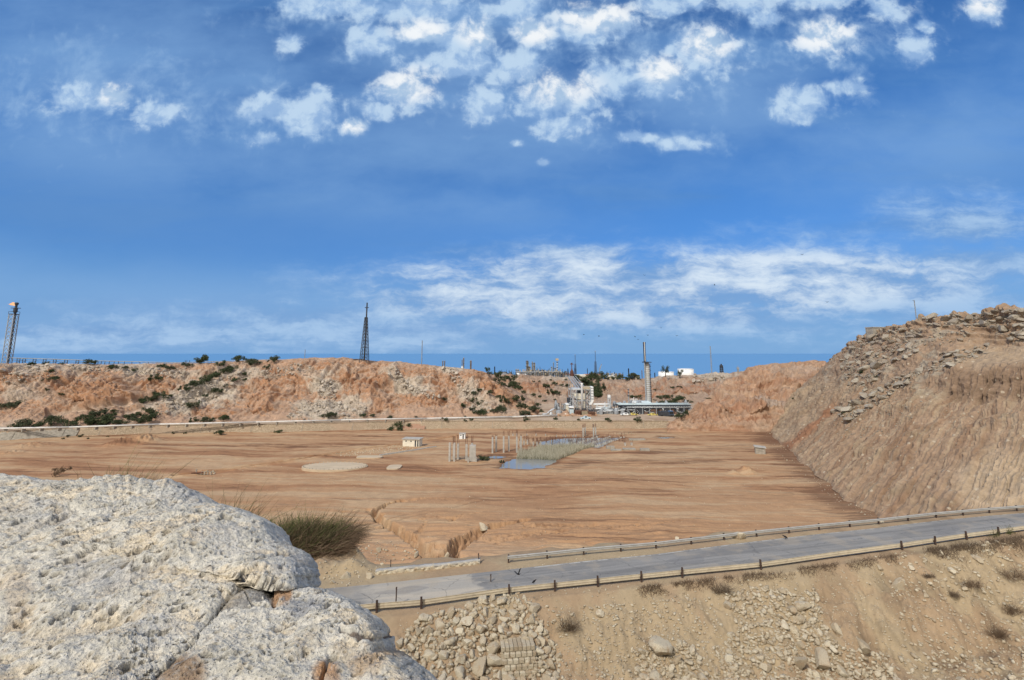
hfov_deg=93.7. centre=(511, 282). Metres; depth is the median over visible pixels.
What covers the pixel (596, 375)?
scrub bush
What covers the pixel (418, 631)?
fieldstone
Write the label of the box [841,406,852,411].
rock slab
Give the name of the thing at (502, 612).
fieldstone
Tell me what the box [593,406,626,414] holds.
pipework
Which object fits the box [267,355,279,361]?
scrub bush
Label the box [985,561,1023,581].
dry bush
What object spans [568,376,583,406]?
inclined conveyor
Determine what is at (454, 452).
concrete pillar
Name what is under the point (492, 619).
fieldstone
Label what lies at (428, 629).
fieldstone
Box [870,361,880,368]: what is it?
rock slab
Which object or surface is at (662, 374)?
storage tank
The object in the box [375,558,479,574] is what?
stone wall
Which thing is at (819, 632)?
fieldstone
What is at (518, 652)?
masonry apron
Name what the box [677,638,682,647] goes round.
fieldstone
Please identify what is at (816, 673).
fieldstone
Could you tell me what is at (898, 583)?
fieldstone
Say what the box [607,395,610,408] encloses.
hopper tower
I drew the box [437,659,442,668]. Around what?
fieldstone
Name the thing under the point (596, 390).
scrub bush
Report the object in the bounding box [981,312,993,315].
rock slab
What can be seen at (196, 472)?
debris frame
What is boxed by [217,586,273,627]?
grey stone
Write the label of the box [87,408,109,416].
scrub bush
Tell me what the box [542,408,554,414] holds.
feed pipes
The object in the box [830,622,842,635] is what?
fieldstone
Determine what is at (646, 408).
cooler rack
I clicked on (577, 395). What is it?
boiler house
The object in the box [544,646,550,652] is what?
fieldstone
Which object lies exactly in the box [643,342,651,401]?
stack
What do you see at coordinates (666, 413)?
parked lorry
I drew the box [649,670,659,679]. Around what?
fieldstone
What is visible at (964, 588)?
fieldstone
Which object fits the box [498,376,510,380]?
scrub bush
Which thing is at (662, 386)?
back cliff
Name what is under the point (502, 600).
fieldstone
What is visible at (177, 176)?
sky
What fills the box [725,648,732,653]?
fieldstone
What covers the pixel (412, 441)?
hut
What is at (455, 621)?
fieldstone
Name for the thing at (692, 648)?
fieldstone
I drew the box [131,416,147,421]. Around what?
scrub bush
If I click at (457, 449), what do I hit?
concrete pillar
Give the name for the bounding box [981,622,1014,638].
dry bush
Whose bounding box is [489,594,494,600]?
fieldstone
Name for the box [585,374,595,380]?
scrub bush
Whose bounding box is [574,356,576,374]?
flare stack
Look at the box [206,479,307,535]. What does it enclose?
broom bush
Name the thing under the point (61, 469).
scrub bush
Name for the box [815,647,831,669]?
fieldstone
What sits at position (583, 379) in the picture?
scrub bush
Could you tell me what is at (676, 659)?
fieldstone
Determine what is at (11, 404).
scrub bush
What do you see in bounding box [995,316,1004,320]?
rock slab
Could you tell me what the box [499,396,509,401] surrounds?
scrub bush
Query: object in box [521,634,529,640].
fieldstone
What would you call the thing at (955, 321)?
rock slab
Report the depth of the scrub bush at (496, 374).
299.96 m
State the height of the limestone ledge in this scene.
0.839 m
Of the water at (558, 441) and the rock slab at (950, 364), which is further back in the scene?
the water at (558, 441)
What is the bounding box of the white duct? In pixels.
[593,402,609,409]
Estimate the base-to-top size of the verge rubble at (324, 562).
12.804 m
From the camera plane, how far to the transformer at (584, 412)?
210.00 m
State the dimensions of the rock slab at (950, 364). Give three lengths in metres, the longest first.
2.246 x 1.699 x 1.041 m
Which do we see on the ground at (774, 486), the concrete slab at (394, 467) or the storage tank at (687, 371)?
the concrete slab at (394, 467)
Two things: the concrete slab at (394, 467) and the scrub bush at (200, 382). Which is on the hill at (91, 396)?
the scrub bush at (200, 382)
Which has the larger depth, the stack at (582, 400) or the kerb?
the stack at (582, 400)
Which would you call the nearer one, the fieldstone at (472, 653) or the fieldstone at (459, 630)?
the fieldstone at (472, 653)
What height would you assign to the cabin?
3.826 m
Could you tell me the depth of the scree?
126.08 m
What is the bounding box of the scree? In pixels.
[799,309,1023,511]
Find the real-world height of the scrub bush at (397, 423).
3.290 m
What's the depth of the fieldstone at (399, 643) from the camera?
38.33 m
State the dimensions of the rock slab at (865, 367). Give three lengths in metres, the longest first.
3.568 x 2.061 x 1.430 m
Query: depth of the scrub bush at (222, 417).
188.25 m
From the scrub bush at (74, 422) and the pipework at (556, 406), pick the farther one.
the pipework at (556, 406)
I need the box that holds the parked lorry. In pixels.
[658,411,673,416]
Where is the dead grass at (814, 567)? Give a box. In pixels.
[633,552,900,601]
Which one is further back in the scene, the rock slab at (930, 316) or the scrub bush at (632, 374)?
the scrub bush at (632, 374)
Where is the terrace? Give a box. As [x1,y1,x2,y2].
[0,400,696,434]
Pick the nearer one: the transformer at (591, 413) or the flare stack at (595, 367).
the transformer at (591, 413)
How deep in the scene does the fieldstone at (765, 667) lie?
40.34 m
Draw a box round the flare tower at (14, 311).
[1,302,20,363]
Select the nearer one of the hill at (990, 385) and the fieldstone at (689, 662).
the fieldstone at (689, 662)
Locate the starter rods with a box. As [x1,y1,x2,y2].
[525,432,625,444]
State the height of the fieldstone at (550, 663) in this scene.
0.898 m
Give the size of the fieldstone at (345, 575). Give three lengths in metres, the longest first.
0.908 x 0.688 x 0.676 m
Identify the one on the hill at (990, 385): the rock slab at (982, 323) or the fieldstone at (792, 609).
the rock slab at (982, 323)
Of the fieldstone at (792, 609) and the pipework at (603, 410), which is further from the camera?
the pipework at (603, 410)
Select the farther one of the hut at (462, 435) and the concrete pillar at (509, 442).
the hut at (462, 435)
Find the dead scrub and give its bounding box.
[922,531,1023,568]
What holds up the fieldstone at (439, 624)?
on the ground at (774, 486)
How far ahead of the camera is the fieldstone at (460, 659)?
37.81 m
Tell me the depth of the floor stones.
107.55 m
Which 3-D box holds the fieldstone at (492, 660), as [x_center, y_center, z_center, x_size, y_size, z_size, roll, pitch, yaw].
[-1.391,30.311,38.570,1.405,0.828,0.829,4,-9,-24]
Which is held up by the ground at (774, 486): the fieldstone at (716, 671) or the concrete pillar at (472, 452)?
the concrete pillar at (472, 452)
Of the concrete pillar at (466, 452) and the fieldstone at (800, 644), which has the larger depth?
the concrete pillar at (466, 452)
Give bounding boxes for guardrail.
[361,526,1023,612]
[507,505,1023,562]
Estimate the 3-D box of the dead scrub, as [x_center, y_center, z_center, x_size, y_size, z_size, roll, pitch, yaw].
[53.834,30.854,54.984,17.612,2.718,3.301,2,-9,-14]
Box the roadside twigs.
[984,524,1021,537]
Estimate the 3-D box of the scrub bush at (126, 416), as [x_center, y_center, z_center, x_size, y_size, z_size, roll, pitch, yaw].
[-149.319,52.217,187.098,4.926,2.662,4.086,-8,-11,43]
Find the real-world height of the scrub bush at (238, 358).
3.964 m
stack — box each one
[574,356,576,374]
[581,383,583,409]
[594,351,596,372]
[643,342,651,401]
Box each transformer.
[574,408,580,414]
[581,408,587,414]
[587,409,594,415]
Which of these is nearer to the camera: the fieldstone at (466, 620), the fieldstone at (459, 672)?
the fieldstone at (459, 672)
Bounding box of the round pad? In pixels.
[302,461,367,471]
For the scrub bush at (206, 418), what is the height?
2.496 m
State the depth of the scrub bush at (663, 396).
275.29 m
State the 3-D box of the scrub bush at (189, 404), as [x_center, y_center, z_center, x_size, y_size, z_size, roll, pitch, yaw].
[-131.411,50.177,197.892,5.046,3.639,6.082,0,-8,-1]
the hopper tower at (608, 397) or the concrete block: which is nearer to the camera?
the concrete block
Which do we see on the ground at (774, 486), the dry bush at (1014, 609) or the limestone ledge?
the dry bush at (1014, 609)
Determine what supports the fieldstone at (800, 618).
on the ground at (774, 486)
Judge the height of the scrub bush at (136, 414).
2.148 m
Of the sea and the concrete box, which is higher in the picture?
the sea
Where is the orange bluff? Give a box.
[666,360,826,431]
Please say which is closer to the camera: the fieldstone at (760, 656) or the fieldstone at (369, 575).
the fieldstone at (760, 656)
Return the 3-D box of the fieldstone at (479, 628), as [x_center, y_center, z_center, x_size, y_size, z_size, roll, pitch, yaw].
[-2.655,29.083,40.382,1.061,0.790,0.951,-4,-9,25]
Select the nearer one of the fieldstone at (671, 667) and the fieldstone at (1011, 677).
the fieldstone at (671, 667)
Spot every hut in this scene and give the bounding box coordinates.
[402,437,423,446]
[459,433,465,438]
[864,327,883,335]
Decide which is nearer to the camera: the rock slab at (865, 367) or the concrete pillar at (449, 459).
the concrete pillar at (449, 459)
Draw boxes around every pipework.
[554,400,573,412]
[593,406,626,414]
[612,399,643,411]
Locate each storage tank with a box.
[658,371,673,376]
[677,368,693,374]
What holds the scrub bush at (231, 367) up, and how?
on the hill at (91, 396)
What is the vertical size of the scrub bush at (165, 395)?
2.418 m
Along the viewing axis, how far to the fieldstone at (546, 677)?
37.45 m
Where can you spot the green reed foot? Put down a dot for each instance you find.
(559, 448)
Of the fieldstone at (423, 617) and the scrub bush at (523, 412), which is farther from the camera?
the scrub bush at (523, 412)
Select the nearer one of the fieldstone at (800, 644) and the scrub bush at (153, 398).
the fieldstone at (800, 644)
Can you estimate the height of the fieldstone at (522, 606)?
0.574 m
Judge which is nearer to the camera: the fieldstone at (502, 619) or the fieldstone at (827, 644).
the fieldstone at (502, 619)
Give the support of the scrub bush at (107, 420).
on the hill at (91, 396)
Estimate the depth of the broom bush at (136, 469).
19.49 m
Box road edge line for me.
[530,513,1022,567]
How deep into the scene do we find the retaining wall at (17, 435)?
172.32 m
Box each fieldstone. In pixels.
[341,571,350,579]
[366,573,372,578]
[396,638,402,647]
[407,643,415,652]
[416,627,421,636]
[418,613,428,621]
[422,649,435,661]
[424,625,431,634]
[428,636,435,642]
[435,618,444,630]
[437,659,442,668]
[438,673,445,679]
[439,650,448,659]
[444,637,454,645]
[447,606,454,618]
[452,616,458,625]
[454,653,465,663]
[454,665,464,677]
[455,627,464,633]
[459,616,472,625]
[462,639,472,645]
[466,601,472,610]
[467,630,473,635]
[469,649,474,658]
[470,611,476,617]
[472,656,485,677]
[475,624,486,632]
[477,594,486,603]
[479,522,487,531]
[479,636,485,645]
[480,675,490,679]
[483,606,487,617]
[486,641,499,654]
[486,654,501,666]
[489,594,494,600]
[489,616,495,623]
[492,633,497,640]
[496,670,501,679]
[497,596,506,605]
[498,625,504,633]
[499,609,505,615]
[499,616,508,621]
[503,674,515,679]
[508,609,518,615]
[512,623,519,633]
[518,604,525,609]
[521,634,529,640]
[527,613,534,624]
[528,603,539,612]
[535,625,542,632]
[535,646,543,655]
[538,635,544,647]
[542,673,550,679]
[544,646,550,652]
[546,658,555,669]
[548,639,554,647]
[596,609,603,617]
[638,648,645,654]
[638,673,647,679]
[648,635,672,655]
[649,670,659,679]
[668,664,674,672]
[673,655,681,664]
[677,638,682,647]
[684,659,692,665]
[689,644,696,655]
[689,671,697,678]
[697,672,707,679]
[714,667,718,674]
[723,600,731,609]
[724,654,732,661]
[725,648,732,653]
[727,632,733,637]
[729,666,736,670]
[732,532,745,538]
[746,605,753,611]
[755,654,764,659]
[759,663,771,671]
[777,588,786,593]
[781,619,789,629]
[787,605,796,613]
[789,625,798,634]
[793,657,807,669]
[794,601,811,610]
[795,615,804,622]
[795,641,804,649]
[801,634,807,640]
[812,670,819,676]
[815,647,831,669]
[816,628,822,637]
[824,640,830,647]
[829,644,838,652]
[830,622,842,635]
[836,664,849,677]
[856,637,870,653]
[874,670,881,677]
[891,577,904,590]
[947,567,955,573]
[956,676,965,679]
[961,585,969,591]
[971,554,983,562]
[1007,675,1015,679]
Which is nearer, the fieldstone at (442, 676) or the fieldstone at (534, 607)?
the fieldstone at (442, 676)
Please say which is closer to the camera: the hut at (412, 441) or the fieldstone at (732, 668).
the fieldstone at (732, 668)
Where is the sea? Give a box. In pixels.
[0,354,833,378]
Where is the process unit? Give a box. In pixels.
[600,372,622,378]
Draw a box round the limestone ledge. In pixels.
[156,586,437,679]
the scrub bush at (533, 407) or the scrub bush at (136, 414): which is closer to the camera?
the scrub bush at (136, 414)
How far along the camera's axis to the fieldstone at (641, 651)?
40.19 m
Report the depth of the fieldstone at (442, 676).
36.41 m
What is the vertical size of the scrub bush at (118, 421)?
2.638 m
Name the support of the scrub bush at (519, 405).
on the hill at (91, 396)
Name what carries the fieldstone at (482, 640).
on the ground at (774, 486)
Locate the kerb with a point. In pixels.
(405, 451)
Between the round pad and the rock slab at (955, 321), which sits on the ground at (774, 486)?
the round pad
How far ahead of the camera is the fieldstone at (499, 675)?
37.48 m
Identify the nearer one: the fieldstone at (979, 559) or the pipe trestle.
the fieldstone at (979, 559)
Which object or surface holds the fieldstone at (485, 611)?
on the ground at (774, 486)
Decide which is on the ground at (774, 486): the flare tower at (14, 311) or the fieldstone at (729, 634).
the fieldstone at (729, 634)
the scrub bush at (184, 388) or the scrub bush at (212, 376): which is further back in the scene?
the scrub bush at (212, 376)
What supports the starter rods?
on the ground at (774, 486)
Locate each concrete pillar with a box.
[448,442,450,461]
[453,442,455,461]
[457,435,458,459]
[465,434,467,460]
[469,445,475,461]
[495,434,496,451]
[508,431,509,450]
[516,430,517,452]
[520,434,521,450]
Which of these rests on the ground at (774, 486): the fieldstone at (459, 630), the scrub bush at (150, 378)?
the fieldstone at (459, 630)
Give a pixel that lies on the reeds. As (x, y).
(551, 451)
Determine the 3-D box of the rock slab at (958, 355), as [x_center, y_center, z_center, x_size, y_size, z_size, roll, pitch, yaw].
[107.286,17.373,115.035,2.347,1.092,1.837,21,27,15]
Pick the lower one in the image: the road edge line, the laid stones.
the road edge line
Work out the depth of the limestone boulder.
3.42 m
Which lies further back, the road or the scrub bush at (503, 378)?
the scrub bush at (503, 378)
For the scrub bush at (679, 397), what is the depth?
267.29 m
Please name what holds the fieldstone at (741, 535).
on the ground at (774, 486)
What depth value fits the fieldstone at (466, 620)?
40.56 m
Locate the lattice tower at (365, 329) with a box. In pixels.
[353,303,368,362]
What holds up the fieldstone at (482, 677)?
on the ground at (774, 486)
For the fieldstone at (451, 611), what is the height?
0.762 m
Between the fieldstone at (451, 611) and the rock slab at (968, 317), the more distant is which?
the rock slab at (968, 317)
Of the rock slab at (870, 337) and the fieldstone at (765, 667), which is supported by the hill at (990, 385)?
the rock slab at (870, 337)
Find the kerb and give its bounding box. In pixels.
[379,446,436,455]
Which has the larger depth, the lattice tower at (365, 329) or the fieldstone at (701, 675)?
the lattice tower at (365, 329)
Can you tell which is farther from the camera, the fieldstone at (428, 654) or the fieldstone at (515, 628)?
the fieldstone at (515, 628)
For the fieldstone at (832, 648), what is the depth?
42.18 m
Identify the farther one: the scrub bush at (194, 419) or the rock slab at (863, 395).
the scrub bush at (194, 419)
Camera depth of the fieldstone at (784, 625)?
43.57 m
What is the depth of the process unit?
414.62 m
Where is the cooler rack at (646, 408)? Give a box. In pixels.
[615,403,691,413]
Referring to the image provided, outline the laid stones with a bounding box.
[198,445,414,474]
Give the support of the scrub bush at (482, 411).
on the hill at (91, 396)
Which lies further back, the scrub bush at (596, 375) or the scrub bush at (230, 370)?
the scrub bush at (596, 375)
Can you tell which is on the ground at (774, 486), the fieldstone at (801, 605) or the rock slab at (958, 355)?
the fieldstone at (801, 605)
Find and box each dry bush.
[549,614,582,632]
[708,575,737,594]
[921,571,935,578]
[945,586,962,597]
[958,576,987,590]
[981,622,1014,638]
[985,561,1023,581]
[997,599,1023,615]
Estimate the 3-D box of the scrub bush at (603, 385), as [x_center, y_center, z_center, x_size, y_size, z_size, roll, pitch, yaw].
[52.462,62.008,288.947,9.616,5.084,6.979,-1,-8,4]
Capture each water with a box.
[489,456,505,458]
[500,458,556,468]
[539,437,616,447]
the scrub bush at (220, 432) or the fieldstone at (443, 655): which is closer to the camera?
the fieldstone at (443, 655)
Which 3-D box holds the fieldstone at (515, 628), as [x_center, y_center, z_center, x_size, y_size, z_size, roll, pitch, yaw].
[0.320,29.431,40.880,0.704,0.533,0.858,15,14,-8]
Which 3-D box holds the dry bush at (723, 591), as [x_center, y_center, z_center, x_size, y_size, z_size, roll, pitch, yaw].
[20.142,29.068,46.243,3.146,1.670,2.663,2,-9,-14]
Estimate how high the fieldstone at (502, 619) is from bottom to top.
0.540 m
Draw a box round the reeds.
[517,433,634,459]
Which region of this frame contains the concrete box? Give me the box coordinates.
[753,445,765,453]
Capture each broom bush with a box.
[69,431,199,479]
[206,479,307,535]
[264,495,379,564]
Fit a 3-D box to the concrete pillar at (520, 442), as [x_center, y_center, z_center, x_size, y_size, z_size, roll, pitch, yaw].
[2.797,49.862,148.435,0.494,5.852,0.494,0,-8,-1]
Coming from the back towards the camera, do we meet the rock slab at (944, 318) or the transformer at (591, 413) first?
the transformer at (591, 413)
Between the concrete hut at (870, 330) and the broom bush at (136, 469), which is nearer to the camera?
the broom bush at (136, 469)
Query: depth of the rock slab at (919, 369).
121.21 m
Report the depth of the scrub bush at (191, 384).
211.02 m
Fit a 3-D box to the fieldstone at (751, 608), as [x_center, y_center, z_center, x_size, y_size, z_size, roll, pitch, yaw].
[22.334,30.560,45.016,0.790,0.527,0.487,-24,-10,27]
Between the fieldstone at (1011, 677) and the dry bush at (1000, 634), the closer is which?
the fieldstone at (1011, 677)
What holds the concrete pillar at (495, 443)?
on the ground at (774, 486)
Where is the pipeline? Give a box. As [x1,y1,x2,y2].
[0,415,557,431]
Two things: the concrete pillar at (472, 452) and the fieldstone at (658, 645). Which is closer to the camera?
the fieldstone at (658, 645)
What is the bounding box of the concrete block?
[628,438,645,440]
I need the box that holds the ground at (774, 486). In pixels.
[0,428,1023,679]
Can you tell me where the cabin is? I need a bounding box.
[568,406,573,413]
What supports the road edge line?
on the road
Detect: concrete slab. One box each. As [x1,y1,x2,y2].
[356,455,382,458]
[386,464,401,469]
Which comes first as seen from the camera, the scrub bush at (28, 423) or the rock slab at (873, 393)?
the rock slab at (873, 393)
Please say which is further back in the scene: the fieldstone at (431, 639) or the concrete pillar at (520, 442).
the concrete pillar at (520, 442)
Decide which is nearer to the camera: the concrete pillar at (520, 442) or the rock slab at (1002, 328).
the rock slab at (1002, 328)
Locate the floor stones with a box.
[195,427,871,546]
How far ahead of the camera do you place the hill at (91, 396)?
213.35 m
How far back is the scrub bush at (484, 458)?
135.65 m
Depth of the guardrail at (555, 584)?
47.34 m
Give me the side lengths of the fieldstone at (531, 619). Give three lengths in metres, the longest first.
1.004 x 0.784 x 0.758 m
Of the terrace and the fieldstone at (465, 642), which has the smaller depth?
the fieldstone at (465, 642)
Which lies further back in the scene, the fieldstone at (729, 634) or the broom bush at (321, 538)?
the broom bush at (321, 538)
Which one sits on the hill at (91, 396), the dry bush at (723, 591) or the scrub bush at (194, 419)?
the scrub bush at (194, 419)
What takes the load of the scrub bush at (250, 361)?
on the hill at (91, 396)
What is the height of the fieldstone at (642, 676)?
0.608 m
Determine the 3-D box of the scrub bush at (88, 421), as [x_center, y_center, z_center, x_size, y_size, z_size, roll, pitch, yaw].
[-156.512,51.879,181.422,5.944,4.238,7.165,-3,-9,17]
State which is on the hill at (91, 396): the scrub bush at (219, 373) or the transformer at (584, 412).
the scrub bush at (219, 373)
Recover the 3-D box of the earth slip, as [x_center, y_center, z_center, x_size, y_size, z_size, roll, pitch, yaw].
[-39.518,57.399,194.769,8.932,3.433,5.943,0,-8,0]
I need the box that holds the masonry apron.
[500,636,536,676]
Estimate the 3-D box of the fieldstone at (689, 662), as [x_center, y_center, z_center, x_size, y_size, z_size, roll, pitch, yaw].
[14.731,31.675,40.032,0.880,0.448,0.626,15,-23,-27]
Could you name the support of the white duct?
on the terrace
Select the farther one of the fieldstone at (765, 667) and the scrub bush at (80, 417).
the scrub bush at (80, 417)
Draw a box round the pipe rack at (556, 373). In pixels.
[515,369,564,376]
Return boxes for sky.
[0,0,1023,353]
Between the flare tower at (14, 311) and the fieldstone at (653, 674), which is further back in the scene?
the flare tower at (14, 311)
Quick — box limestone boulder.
[0,473,320,679]
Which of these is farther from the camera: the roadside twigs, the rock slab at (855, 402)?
the rock slab at (855, 402)
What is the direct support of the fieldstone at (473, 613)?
on the ground at (774, 486)
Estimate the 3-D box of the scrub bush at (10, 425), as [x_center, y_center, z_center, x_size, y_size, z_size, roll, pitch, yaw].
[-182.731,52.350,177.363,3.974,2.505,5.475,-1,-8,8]
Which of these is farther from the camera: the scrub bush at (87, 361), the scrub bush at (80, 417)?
the scrub bush at (87, 361)
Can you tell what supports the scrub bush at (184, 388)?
on the hill at (91, 396)
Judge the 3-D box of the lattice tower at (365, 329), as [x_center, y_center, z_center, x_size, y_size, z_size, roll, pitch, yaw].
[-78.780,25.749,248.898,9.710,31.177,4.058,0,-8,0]
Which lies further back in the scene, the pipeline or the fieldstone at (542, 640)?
the pipeline
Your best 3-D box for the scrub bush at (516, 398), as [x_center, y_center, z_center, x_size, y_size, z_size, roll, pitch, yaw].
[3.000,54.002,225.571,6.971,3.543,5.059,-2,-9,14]
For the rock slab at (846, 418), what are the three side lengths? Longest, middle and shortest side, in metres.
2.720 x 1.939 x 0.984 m
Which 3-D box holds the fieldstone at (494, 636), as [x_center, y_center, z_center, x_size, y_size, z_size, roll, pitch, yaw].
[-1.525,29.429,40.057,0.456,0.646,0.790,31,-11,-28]
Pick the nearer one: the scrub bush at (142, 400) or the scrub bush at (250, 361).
the scrub bush at (142, 400)
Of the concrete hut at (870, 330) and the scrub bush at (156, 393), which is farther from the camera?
the scrub bush at (156, 393)
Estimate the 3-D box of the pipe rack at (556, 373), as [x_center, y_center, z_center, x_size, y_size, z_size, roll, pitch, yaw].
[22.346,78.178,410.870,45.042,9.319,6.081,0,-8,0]
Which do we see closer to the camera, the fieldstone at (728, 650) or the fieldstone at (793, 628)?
the fieldstone at (728, 650)
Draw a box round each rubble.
[1,363,722,419]
[319,541,705,587]
[396,540,1023,679]
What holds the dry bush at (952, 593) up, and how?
on the ground at (774, 486)
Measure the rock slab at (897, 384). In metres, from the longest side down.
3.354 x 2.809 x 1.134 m
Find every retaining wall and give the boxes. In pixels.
[0,428,78,440]
[77,420,408,435]
[421,420,667,428]
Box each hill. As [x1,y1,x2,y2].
[0,357,596,425]
[771,303,1023,517]
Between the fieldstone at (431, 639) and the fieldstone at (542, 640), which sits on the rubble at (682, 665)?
the fieldstone at (542, 640)
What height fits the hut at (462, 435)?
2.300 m
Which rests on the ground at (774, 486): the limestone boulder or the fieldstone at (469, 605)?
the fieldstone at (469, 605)
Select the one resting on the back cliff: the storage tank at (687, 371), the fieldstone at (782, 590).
the storage tank at (687, 371)
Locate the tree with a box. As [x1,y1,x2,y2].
[660,365,669,376]
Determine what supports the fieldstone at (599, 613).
on the ground at (774, 486)
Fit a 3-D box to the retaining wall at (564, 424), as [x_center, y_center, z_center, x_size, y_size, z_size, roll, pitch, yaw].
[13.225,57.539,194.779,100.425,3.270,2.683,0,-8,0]
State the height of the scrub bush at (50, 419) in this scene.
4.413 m
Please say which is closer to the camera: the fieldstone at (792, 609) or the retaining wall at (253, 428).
the fieldstone at (792, 609)
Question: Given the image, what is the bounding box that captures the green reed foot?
[518,432,628,459]
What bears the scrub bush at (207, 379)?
on the hill at (91, 396)
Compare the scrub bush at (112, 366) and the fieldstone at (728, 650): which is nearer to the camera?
the fieldstone at (728, 650)
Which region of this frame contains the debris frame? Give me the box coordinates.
[191,469,211,474]
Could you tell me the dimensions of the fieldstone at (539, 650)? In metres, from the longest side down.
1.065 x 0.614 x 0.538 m
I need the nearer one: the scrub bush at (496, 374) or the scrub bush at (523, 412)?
the scrub bush at (523, 412)
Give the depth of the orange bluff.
204.16 m
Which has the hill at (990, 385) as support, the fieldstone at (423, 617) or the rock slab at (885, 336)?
the rock slab at (885, 336)
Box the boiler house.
[567,386,593,410]
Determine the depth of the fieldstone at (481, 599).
42.71 m
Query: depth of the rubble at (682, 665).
42.11 m
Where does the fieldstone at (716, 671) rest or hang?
on the rubble at (682, 665)
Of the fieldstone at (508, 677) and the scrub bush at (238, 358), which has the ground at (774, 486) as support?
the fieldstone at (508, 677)
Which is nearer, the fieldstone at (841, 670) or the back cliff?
the fieldstone at (841, 670)
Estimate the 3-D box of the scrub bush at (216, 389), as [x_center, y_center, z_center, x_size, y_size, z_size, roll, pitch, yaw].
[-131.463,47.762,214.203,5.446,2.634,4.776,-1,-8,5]
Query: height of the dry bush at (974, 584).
1.573 m
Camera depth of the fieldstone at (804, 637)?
43.06 m
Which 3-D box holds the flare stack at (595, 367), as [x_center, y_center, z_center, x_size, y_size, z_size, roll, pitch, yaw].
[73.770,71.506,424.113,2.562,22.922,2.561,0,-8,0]
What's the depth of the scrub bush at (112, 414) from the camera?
186.19 m
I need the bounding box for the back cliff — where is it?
[490,371,741,403]
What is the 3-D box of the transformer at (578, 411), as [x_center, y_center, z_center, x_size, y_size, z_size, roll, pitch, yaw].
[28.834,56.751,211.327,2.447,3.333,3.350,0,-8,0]
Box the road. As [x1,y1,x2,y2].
[326,513,1023,604]
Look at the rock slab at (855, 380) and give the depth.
146.25 m
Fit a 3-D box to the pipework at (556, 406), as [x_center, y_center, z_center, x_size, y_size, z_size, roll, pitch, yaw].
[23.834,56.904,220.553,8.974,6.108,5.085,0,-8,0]
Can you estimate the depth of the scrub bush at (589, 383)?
296.11 m
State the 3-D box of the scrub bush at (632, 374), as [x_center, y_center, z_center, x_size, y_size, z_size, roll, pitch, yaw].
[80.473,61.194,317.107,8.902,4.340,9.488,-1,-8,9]
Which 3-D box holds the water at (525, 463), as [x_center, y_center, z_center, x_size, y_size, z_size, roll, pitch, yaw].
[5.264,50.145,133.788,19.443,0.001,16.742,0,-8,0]
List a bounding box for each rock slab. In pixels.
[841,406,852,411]
[843,417,853,420]
[850,378,858,382]
[851,400,860,404]
[857,365,869,369]
[859,392,867,398]
[866,334,874,340]
[868,391,877,395]
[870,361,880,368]
[882,334,888,339]
[893,381,903,386]
[905,342,913,347]
[915,367,923,373]
[926,313,937,319]
[940,316,949,320]
[945,362,954,366]
[947,318,957,324]
[953,353,965,357]
[964,314,972,320]
[978,320,990,326]
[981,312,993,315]
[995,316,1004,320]
[998,325,1007,331]
[1007,314,1020,319]
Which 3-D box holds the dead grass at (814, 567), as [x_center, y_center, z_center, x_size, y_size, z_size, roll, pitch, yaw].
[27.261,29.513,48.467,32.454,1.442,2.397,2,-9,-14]
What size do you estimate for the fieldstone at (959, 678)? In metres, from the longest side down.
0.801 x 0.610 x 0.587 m
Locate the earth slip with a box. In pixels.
[403,419,424,429]
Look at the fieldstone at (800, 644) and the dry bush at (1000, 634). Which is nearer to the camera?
the fieldstone at (800, 644)
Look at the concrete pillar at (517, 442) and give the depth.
147.09 m
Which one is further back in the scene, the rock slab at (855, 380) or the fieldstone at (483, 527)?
the rock slab at (855, 380)
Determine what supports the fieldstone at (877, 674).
on the ground at (774, 486)
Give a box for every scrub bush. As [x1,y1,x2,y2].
[0,400,21,408]
[7,421,23,427]
[14,417,34,426]
[31,421,45,426]
[42,415,68,425]
[45,376,60,379]
[50,465,71,476]
[62,417,78,425]
[77,415,96,424]
[82,359,97,363]
[84,414,109,424]
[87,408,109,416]
[96,416,115,424]
[100,412,116,417]
[107,364,119,368]
[111,419,131,424]
[122,414,134,419]
[130,412,141,416]
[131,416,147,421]
[139,397,151,402]
[139,410,160,422]
[141,407,153,413]
[145,395,157,400]
[147,373,162,380]
[151,390,165,396]
[162,393,172,398]
[177,385,190,390]
[181,362,193,366]
[184,382,196,386]
[185,400,201,408]
[188,417,199,422]
[190,379,205,384]
[194,354,208,363]
[198,377,210,381]
[200,416,214,422]
[203,373,217,378]
[210,387,223,392]
[211,369,223,375]
[212,429,223,434]
[214,360,225,365]
[218,415,229,419]
[222,367,232,372]
[226,365,238,369]
[231,355,247,361]
[246,358,262,364]
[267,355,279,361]
[326,411,336,417]
[390,421,402,427]
[477,408,486,414]
[478,455,489,459]
[493,371,502,376]
[495,404,506,411]
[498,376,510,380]
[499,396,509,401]
[512,394,525,400]
[516,401,528,408]
[519,410,530,415]
[527,406,539,411]
[575,376,587,382]
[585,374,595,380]
[585,379,599,385]
[589,371,606,379]
[593,382,605,388]
[593,386,602,393]
[628,372,639,378]
[656,395,670,398]
[671,395,685,399]
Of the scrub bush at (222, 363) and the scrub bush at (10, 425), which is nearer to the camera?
the scrub bush at (10, 425)
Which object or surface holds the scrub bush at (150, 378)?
on the hill at (91, 396)
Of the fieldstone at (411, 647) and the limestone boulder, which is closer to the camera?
the limestone boulder
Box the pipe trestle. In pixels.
[11,357,269,363]
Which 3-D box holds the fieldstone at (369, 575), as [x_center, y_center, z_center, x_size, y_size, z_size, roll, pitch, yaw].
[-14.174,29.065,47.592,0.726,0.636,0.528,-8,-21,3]

